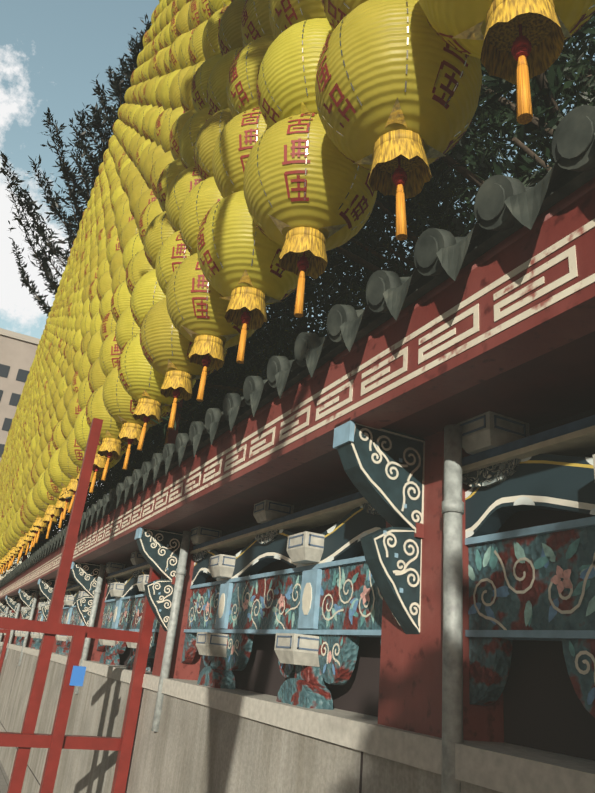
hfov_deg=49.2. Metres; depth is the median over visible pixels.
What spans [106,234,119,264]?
lantern
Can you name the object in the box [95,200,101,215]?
lantern
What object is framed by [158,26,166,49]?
lantern
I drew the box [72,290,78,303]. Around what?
lantern
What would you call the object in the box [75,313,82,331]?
lantern
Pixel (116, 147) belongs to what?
lantern
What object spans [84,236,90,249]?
lantern
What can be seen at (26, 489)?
lantern
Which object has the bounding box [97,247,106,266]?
lantern
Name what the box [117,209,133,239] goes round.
lantern
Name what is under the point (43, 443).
lantern
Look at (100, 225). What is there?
lantern
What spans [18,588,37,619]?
wing bracket
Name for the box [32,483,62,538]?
lantern
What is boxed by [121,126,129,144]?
lantern
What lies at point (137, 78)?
lantern
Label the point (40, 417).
lantern
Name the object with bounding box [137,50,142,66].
lantern
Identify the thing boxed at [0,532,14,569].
lantern
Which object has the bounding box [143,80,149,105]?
lantern
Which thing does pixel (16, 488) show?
lantern
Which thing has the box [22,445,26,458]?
lantern
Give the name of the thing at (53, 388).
lantern
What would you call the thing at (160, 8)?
lantern
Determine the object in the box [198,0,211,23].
lantern
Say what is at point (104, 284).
lantern
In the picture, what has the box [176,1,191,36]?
lantern
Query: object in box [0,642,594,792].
base wall
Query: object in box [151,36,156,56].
lantern
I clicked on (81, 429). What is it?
lantern
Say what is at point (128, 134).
lantern
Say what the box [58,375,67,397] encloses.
lantern
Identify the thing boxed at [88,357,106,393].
lantern
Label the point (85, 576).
wing bracket
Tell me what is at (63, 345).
lantern
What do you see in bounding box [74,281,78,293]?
lantern
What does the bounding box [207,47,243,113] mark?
lantern
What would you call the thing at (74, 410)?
lantern
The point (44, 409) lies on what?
lantern
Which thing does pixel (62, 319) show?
lantern
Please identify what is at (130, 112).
lantern
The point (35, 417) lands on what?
lantern
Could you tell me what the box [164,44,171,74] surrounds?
lantern
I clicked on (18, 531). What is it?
lantern
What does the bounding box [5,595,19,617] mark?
wing bracket
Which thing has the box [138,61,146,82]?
lantern
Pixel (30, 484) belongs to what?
lantern
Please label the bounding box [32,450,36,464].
lantern
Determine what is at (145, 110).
lantern
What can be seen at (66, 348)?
lantern
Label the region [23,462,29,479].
lantern
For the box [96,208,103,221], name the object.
lantern
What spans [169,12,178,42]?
lantern
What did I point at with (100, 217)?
lantern
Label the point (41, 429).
lantern
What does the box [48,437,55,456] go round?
lantern
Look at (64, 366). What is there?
lantern
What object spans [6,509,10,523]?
lantern
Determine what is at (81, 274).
lantern
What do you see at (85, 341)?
lantern
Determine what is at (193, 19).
lantern
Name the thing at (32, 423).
lantern
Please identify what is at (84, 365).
lantern
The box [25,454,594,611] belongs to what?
carved cloud band
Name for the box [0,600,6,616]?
wing bracket
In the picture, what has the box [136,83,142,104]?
lantern
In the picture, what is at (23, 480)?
lantern
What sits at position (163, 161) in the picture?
lantern
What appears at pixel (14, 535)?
lantern
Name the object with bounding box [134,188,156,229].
lantern
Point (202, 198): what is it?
lantern
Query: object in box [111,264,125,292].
lantern
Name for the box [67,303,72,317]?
lantern
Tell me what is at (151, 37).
lantern
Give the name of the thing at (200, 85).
lantern
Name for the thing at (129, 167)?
lantern
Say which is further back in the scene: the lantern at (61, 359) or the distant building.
the distant building
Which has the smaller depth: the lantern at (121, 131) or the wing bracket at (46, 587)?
the wing bracket at (46, 587)
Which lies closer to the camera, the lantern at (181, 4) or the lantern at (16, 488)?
the lantern at (181, 4)
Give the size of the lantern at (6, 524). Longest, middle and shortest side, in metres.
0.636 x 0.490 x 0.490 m
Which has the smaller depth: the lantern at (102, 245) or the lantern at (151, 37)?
the lantern at (102, 245)
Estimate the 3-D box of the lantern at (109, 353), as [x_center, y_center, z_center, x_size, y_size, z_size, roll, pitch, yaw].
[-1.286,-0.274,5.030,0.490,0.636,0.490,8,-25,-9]
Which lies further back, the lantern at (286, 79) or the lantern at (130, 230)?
the lantern at (130, 230)
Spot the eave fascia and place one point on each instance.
(536, 369)
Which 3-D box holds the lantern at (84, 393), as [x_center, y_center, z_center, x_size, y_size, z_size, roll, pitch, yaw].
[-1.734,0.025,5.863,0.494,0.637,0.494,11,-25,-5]
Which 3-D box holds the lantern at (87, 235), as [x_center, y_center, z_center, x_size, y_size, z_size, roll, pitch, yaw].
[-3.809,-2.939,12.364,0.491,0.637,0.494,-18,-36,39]
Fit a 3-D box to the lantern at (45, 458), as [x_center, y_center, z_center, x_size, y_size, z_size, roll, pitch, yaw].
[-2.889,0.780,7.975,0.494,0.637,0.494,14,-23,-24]
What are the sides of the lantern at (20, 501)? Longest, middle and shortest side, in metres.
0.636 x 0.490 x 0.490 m
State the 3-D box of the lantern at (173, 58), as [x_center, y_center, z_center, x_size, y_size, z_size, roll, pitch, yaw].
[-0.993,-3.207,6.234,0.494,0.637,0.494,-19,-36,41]
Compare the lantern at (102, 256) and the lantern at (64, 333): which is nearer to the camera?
the lantern at (102, 256)
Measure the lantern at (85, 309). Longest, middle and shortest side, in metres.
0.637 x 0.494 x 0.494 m
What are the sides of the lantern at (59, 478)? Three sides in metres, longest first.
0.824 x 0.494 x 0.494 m
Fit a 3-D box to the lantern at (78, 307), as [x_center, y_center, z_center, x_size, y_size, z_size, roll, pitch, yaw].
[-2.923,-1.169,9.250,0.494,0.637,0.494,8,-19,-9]
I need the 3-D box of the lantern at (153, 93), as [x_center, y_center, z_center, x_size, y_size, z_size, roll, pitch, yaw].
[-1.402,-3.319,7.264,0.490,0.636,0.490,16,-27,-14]
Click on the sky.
(52, 52)
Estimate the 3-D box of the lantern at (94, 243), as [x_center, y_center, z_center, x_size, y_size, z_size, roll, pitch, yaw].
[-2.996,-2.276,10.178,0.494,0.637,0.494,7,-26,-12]
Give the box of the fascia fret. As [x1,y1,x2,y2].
[0,219,594,596]
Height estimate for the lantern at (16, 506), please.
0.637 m
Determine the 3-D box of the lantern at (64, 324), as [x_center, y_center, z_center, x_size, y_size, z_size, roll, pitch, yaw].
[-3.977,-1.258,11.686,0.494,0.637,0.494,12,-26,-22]
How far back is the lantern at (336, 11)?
2.04 m
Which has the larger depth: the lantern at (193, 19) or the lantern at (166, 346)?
the lantern at (193, 19)
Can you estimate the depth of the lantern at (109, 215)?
8.58 m
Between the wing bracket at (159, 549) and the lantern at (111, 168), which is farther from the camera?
the lantern at (111, 168)
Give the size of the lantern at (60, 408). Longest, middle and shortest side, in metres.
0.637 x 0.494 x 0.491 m
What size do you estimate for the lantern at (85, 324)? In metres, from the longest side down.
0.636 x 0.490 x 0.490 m
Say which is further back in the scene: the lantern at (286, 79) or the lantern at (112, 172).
the lantern at (112, 172)
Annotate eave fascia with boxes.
[0,177,594,600]
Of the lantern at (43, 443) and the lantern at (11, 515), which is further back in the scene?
the lantern at (11, 515)
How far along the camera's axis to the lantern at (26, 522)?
8.88 m
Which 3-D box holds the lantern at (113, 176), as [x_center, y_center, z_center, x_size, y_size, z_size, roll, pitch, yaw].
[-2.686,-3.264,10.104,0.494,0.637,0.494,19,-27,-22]
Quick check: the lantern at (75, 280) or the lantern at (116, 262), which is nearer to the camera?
the lantern at (116, 262)
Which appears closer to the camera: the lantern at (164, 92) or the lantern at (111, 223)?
the lantern at (164, 92)
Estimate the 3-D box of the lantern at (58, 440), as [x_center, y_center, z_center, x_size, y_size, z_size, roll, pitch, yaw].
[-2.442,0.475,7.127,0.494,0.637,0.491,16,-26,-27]
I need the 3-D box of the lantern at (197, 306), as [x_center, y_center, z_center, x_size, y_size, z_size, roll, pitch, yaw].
[-0.410,-0.364,3.151,0.490,0.824,0.490,11,-22,-12]
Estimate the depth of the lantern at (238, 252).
2.59 m
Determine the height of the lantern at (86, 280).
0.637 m
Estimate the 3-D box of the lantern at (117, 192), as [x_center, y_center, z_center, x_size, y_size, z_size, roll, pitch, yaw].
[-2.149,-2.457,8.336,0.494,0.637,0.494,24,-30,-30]
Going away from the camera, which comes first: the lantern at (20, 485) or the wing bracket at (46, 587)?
the wing bracket at (46, 587)
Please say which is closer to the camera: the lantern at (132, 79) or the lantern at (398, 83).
the lantern at (398, 83)
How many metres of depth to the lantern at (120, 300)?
5.02 m
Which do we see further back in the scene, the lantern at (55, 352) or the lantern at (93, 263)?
the lantern at (55, 352)
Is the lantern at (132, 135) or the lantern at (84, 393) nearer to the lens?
the lantern at (84, 393)
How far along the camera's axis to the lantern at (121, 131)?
10.91 m
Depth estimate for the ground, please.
7.25 m
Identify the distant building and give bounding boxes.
[0,328,39,460]
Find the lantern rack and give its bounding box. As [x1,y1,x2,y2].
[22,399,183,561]
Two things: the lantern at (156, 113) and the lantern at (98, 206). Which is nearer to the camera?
the lantern at (156, 113)
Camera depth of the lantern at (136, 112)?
8.75 m
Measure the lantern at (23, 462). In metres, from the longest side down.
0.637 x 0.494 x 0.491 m
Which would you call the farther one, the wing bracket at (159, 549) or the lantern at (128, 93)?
the lantern at (128, 93)
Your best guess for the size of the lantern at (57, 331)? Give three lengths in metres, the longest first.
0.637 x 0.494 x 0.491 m
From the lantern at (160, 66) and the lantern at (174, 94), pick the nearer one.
the lantern at (174, 94)
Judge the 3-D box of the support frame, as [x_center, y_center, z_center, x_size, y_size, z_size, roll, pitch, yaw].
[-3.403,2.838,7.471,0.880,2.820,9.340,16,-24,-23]
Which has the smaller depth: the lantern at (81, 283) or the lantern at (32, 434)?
the lantern at (81, 283)
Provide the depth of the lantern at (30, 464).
10.05 m
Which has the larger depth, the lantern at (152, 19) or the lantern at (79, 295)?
the lantern at (152, 19)
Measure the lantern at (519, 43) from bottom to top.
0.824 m
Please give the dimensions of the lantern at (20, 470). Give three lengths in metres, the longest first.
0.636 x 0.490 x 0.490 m
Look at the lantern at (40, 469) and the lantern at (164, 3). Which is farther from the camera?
the lantern at (164, 3)
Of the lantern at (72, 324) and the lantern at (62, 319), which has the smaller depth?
the lantern at (72, 324)
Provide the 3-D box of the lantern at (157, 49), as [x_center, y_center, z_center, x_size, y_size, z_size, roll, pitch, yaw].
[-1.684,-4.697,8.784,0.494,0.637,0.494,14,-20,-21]
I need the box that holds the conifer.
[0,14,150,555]
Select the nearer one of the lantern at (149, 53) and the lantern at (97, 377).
the lantern at (97, 377)
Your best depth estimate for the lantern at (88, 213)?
14.57 m
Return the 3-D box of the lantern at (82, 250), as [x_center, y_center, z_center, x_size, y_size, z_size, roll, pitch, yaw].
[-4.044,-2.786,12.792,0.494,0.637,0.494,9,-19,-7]
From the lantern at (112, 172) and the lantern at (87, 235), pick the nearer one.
the lantern at (112, 172)
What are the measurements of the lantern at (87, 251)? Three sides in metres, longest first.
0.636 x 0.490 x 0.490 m
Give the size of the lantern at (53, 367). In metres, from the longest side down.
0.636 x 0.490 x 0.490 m
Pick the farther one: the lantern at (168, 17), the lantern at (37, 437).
the lantern at (37, 437)
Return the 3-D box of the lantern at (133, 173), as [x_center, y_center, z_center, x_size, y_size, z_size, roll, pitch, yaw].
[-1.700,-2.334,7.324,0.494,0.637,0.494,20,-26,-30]
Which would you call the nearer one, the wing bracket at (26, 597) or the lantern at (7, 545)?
the wing bracket at (26, 597)
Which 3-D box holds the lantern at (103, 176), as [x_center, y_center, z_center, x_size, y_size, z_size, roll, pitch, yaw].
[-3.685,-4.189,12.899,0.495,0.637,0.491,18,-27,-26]
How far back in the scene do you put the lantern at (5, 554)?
12.22 m
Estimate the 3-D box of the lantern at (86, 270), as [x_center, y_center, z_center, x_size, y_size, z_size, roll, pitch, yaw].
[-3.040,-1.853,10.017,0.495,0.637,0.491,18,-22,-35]
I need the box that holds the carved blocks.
[0,411,594,666]
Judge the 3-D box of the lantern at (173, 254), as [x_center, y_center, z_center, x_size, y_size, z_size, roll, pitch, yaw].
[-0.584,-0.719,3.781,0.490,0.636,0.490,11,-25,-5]
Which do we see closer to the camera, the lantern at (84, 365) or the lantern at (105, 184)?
the lantern at (84, 365)
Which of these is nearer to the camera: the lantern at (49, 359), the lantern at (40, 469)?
the lantern at (40, 469)
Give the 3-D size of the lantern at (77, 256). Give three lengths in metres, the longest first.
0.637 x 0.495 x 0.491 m
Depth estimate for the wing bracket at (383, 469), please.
1.82 m
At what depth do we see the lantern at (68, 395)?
7.13 m
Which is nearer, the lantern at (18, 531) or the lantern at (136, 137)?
the lantern at (136, 137)
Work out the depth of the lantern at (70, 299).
11.68 m
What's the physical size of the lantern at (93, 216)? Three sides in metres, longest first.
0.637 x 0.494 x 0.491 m
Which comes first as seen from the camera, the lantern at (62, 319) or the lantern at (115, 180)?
the lantern at (115, 180)
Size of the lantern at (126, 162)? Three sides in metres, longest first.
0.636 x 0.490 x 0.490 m
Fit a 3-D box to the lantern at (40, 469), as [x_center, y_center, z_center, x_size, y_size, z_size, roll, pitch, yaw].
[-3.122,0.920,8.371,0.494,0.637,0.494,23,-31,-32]
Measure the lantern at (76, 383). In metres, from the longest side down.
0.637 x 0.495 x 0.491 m
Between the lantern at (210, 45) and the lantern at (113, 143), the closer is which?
the lantern at (210, 45)
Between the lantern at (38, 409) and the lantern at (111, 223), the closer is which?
the lantern at (111, 223)
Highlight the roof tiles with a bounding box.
[0,105,594,587]
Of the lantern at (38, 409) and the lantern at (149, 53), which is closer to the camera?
the lantern at (149, 53)
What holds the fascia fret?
attached to the eave fascia
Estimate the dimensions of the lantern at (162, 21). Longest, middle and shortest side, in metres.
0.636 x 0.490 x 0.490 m
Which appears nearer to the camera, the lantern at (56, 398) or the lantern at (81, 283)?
the lantern at (56, 398)
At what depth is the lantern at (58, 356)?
10.75 m
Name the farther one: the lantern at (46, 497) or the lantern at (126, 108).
the lantern at (126, 108)
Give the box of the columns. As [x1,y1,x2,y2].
[0,424,503,792]
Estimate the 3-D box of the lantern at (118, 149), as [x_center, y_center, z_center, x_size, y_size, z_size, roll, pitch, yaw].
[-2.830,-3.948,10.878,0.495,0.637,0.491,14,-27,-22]
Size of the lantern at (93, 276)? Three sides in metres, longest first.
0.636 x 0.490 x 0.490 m
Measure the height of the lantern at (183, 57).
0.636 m
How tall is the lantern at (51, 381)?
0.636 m
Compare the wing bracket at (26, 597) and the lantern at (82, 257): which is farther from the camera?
the lantern at (82, 257)
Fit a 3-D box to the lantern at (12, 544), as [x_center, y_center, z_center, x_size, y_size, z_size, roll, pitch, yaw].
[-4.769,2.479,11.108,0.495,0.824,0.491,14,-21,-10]
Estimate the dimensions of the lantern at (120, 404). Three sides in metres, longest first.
0.824 x 0.490 x 0.490 m
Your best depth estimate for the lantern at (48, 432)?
8.37 m
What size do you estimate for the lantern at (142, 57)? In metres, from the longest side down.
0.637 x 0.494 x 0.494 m
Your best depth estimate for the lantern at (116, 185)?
8.75 m
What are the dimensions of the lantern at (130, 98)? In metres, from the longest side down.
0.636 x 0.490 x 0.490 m
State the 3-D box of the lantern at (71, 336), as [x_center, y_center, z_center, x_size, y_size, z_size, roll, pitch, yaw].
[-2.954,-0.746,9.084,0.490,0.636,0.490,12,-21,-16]
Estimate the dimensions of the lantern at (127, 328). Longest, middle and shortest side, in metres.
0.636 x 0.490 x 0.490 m
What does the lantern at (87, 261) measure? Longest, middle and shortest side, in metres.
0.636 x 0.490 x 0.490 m
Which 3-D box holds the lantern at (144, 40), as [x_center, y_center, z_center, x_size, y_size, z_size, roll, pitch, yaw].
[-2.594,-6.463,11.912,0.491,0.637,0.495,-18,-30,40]
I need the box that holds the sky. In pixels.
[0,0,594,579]
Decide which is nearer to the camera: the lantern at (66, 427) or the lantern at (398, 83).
the lantern at (398, 83)
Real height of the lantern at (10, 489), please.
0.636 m
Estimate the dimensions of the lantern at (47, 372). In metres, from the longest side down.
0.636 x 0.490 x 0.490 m
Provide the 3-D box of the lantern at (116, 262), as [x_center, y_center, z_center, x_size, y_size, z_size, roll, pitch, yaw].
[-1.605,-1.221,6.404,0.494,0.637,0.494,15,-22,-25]
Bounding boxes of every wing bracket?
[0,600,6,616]
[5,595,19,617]
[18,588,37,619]
[37,579,54,620]
[70,561,99,625]
[134,526,182,630]
[333,417,424,633]
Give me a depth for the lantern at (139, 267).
4.61 m
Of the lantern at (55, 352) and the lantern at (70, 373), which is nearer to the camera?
the lantern at (70, 373)
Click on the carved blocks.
(485, 431)
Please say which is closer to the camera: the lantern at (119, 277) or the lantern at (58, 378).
the lantern at (119, 277)
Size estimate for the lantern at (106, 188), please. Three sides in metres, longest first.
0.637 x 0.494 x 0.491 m
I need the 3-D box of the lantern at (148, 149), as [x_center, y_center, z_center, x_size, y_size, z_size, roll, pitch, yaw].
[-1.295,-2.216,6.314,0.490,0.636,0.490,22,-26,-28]
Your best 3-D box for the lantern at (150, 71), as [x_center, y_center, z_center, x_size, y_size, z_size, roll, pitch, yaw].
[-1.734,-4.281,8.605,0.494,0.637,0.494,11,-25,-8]
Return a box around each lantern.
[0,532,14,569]
[0,547,8,571]
[0,552,8,573]
[2,529,17,567]
[4,513,8,528]
[5,528,30,565]
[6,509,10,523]
[7,524,30,563]
[8,495,12,507]
[9,482,12,493]
[9,518,26,560]
[10,506,13,519]
[12,512,29,557]
[13,494,19,511]
[14,481,19,494]
[16,468,19,480]
[16,506,46,554]
[17,489,23,506]
[18,474,23,489]
[19,463,22,474]
[20,503,53,551]
[21,473,25,484]
[21,485,26,501]
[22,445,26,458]
[22,456,25,469]
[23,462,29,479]
[23,499,48,546]
[24,480,28,495]
[26,485,47,542]
[27,443,32,457]
[27,471,33,489]
[28,456,32,471]
[30,418,34,428]
[30,426,35,439]
[30,436,35,452]
[31,462,38,484]
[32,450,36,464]
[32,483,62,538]
[33,403,36,414]
[33,412,37,422]
[34,419,38,432]
[35,431,39,443]
[35,441,41,457]
[35,453,44,476]
[36,402,41,416]
[37,471,60,533]
[38,411,42,422]
[38,419,44,436]
[39,387,44,400]
[39,432,47,451]
[40,394,45,407]
[41,444,49,469]
[42,404,46,414]
[42,409,50,428]
[44,380,47,392]
[44,420,52,443]
[44,466,88,527]
[45,392,51,409]
[46,368,49,379]
[47,355,51,367]
[48,376,53,390]
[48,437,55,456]
[48,447,90,519]
[49,403,54,418]
[50,381,56,398]
[50,411,57,430]
[51,362,55,375]
[52,335,56,346]
[52,347,57,361]
[52,388,60,410]
[52,420,65,449]
[53,365,59,380]
[55,350,60,365]
[55,370,61,387]
[55,396,66,421]
[56,326,60,338]
[58,339,62,350]
[58,355,64,369]
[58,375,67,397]
[58,440,109,512]
[59,327,63,339]
[60,315,64,328]
[60,341,65,355]
[61,359,68,376]
[61,411,72,439]
[62,315,67,329]
[62,327,67,340]
[63,343,68,358]
[63,384,72,409]
[65,328,70,343]
[65,362,74,385]
[66,286,70,298]
[66,344,74,365]
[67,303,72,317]
[67,316,71,329]
[67,392,81,427]
[67,428,122,483]
[68,292,73,305]
[68,328,75,346]
[70,284,74,294]
[70,315,75,330]
[71,301,76,317]
[71,371,81,395]
[72,261,76,271]
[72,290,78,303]
[73,271,78,285]
[73,329,82,352]
[73,347,81,372]
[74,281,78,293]
[74,407,132,492]
[75,263,80,273]
[75,299,82,317]
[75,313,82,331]
[76,249,79,260]
[77,287,83,302]
[78,267,84,281]
[78,277,84,290]
[78,351,90,381]
[78,376,91,409]
[79,243,84,256]
[80,251,84,263]
[80,312,91,336]
[81,330,90,354]
[82,283,89,304]
[82,298,89,316]
[83,272,89,287]
[84,230,90,241]
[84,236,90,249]
[84,245,90,258]
[84,254,89,267]
[84,262,89,276]
[85,209,90,220]
[85,218,90,230]
[86,384,149,480]
[87,330,102,364]
[88,278,97,302]
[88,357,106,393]
[89,244,97,262]
[89,255,97,272]
[89,265,97,284]
[89,294,99,318]
[90,212,95,222]
[90,222,96,235]
[90,231,95,244]
[90,238,96,250]
[90,311,101,337]
[94,191,100,204]
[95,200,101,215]
[95,219,103,237]
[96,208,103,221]
[96,213,103,226]
[96,270,111,300]
[97,227,105,245]
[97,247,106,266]
[97,258,109,279]
[98,236,105,255]
[99,173,106,186]
[99,288,112,320]
[99,331,119,376]
[100,310,116,341]
[101,180,108,193]
[101,185,109,198]
[101,189,109,207]
[102,365,170,469]
[103,150,109,164]
[103,196,110,211]
[104,202,111,216]
[104,208,114,229]
[105,157,112,171]
[105,216,114,235]
[106,161,113,175]
[106,225,116,247]
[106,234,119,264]
[107,163,114,177]
[108,168,115,182]
[109,171,117,187]
[109,249,122,278]
[110,138,117,156]
[110,176,119,188]
[110,179,120,200]
[111,186,124,211]
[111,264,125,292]
[111,280,130,322]
[112,142,118,155]
[112,143,119,160]
[114,145,122,162]
[114,192,127,214]
[115,151,124,175]
[115,199,129,227]
[115,306,140,350]
[117,124,124,141]
[117,154,128,177]
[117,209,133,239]
[117,333,195,450]
[118,125,126,145]
[119,158,131,177]
[119,219,138,253]
[120,162,134,191]
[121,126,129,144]
[122,127,130,148]
[123,103,132,124]
[123,128,134,153]
[123,233,143,271]
[125,104,134,126]
[125,167,138,196]
[126,131,136,157]
[126,249,152,294]
[127,85,134,103]
[128,104,137,125]
[128,133,140,161]
[128,173,143,199]
[129,84,136,103]
[129,104,140,128]
[129,180,148,217]
[130,269,165,327]
[131,68,136,85]
[132,136,145,166]
[133,82,142,104]
[133,105,144,130]
[134,105,146,133]
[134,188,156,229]
[135,65,141,84]
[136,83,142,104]
[136,139,150,172]
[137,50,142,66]
[137,104,151,136]
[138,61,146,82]
[138,79,149,106]
[139,141,156,178]
[139,199,162,245]
[139,298,227,428]
[141,45,146,63]
[141,60,148,82]
[142,106,157,139]
[143,30,147,46]
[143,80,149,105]
[143,145,164,188]
[143,211,174,268]
[144,41,151,61]
[144,58,151,80]
[144,76,158,105]
[146,29,149,43]
[147,106,163,142]
[148,41,152,59]
[148,55,154,79]
[149,21,155,41]
[150,75,164,106]
[150,151,173,197]
[151,10,154,23]
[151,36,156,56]
[151,48,164,76]
[152,23,155,37]
[153,4,158,21]
[154,108,172,145]
[155,13,160,35]
[155,32,160,52]
[155,230,190,294]
[156,46,168,77]
[156,72,171,107]
[157,158,185,211]
[158,0,162,15]
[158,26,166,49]
[159,5,168,30]
[160,69,180,109]
[160,106,184,152]
[162,0,166,10]
[164,22,171,47]
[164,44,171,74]
[165,1,172,24]
[165,166,202,231]
[166,253,255,401]
[168,32,187,71]
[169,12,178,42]
[169,66,191,109]
[169,108,195,160]
[171,0,177,17]
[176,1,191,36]
[177,0,185,11]
[178,28,195,69]
[179,107,212,168]
[179,176,222,254]
[180,61,204,111]
[188,0,199,30]
[188,20,207,65]
[191,54,221,111]
[194,107,232,179]
[196,190,305,363]
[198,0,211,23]
[202,5,228,59]
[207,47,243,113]
[208,0,230,14]
[212,107,268,197]
[218,0,245,55]
[226,35,274,116]
[241,0,272,45]
[243,112,376,317]
[256,18,332,127]
[269,0,325,38]
[314,0,481,240]
[321,0,367,29]
[419,0,594,124]
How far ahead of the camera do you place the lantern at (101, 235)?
9.00 m
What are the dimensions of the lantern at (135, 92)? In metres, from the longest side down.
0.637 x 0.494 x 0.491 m
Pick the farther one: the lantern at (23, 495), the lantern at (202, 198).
the lantern at (23, 495)
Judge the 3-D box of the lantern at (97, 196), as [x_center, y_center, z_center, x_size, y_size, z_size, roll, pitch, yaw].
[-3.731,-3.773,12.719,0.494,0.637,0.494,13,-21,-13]
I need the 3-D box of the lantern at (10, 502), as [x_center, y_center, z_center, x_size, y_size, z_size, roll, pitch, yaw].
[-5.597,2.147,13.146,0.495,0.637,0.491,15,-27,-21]
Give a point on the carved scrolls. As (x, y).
(492, 557)
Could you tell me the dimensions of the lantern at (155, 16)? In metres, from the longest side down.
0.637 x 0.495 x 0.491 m
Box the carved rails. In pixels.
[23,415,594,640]
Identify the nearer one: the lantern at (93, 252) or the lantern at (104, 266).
the lantern at (104, 266)
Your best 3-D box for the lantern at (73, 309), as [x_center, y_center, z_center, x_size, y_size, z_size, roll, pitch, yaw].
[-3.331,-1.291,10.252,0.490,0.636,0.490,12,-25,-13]
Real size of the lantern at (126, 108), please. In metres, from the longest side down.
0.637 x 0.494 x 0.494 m
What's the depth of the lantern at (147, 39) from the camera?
11.20 m
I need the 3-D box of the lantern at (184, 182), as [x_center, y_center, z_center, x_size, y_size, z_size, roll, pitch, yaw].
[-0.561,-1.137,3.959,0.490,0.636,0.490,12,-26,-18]
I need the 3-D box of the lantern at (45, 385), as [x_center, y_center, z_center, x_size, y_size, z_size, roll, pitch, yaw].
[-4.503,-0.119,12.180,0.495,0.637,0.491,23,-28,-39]
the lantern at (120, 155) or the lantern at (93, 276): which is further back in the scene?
the lantern at (120, 155)
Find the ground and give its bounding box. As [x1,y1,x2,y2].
[0,761,9,792]
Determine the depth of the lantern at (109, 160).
12.31 m
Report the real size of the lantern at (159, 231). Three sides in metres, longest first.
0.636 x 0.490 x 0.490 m
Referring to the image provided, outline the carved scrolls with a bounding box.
[21,538,594,704]
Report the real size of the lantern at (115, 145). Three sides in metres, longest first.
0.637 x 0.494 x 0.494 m
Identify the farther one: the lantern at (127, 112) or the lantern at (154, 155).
the lantern at (127, 112)
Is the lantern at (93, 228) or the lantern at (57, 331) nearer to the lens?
the lantern at (93, 228)
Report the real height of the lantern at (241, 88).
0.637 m
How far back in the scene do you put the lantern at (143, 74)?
9.67 m
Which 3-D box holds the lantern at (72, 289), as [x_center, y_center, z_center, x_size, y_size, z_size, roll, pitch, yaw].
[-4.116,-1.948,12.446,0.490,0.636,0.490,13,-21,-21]
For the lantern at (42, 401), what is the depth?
11.43 m
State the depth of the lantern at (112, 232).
7.41 m
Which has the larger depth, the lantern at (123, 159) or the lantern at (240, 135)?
the lantern at (123, 159)
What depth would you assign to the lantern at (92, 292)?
7.65 m
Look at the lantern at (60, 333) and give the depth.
11.94 m
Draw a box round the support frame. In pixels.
[0,418,160,792]
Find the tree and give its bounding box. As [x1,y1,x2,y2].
[1,13,594,578]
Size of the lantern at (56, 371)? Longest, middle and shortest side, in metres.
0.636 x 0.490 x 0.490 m
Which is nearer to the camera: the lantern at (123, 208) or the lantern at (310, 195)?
the lantern at (310, 195)
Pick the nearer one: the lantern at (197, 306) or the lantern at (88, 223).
the lantern at (197, 306)
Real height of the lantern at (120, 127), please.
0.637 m

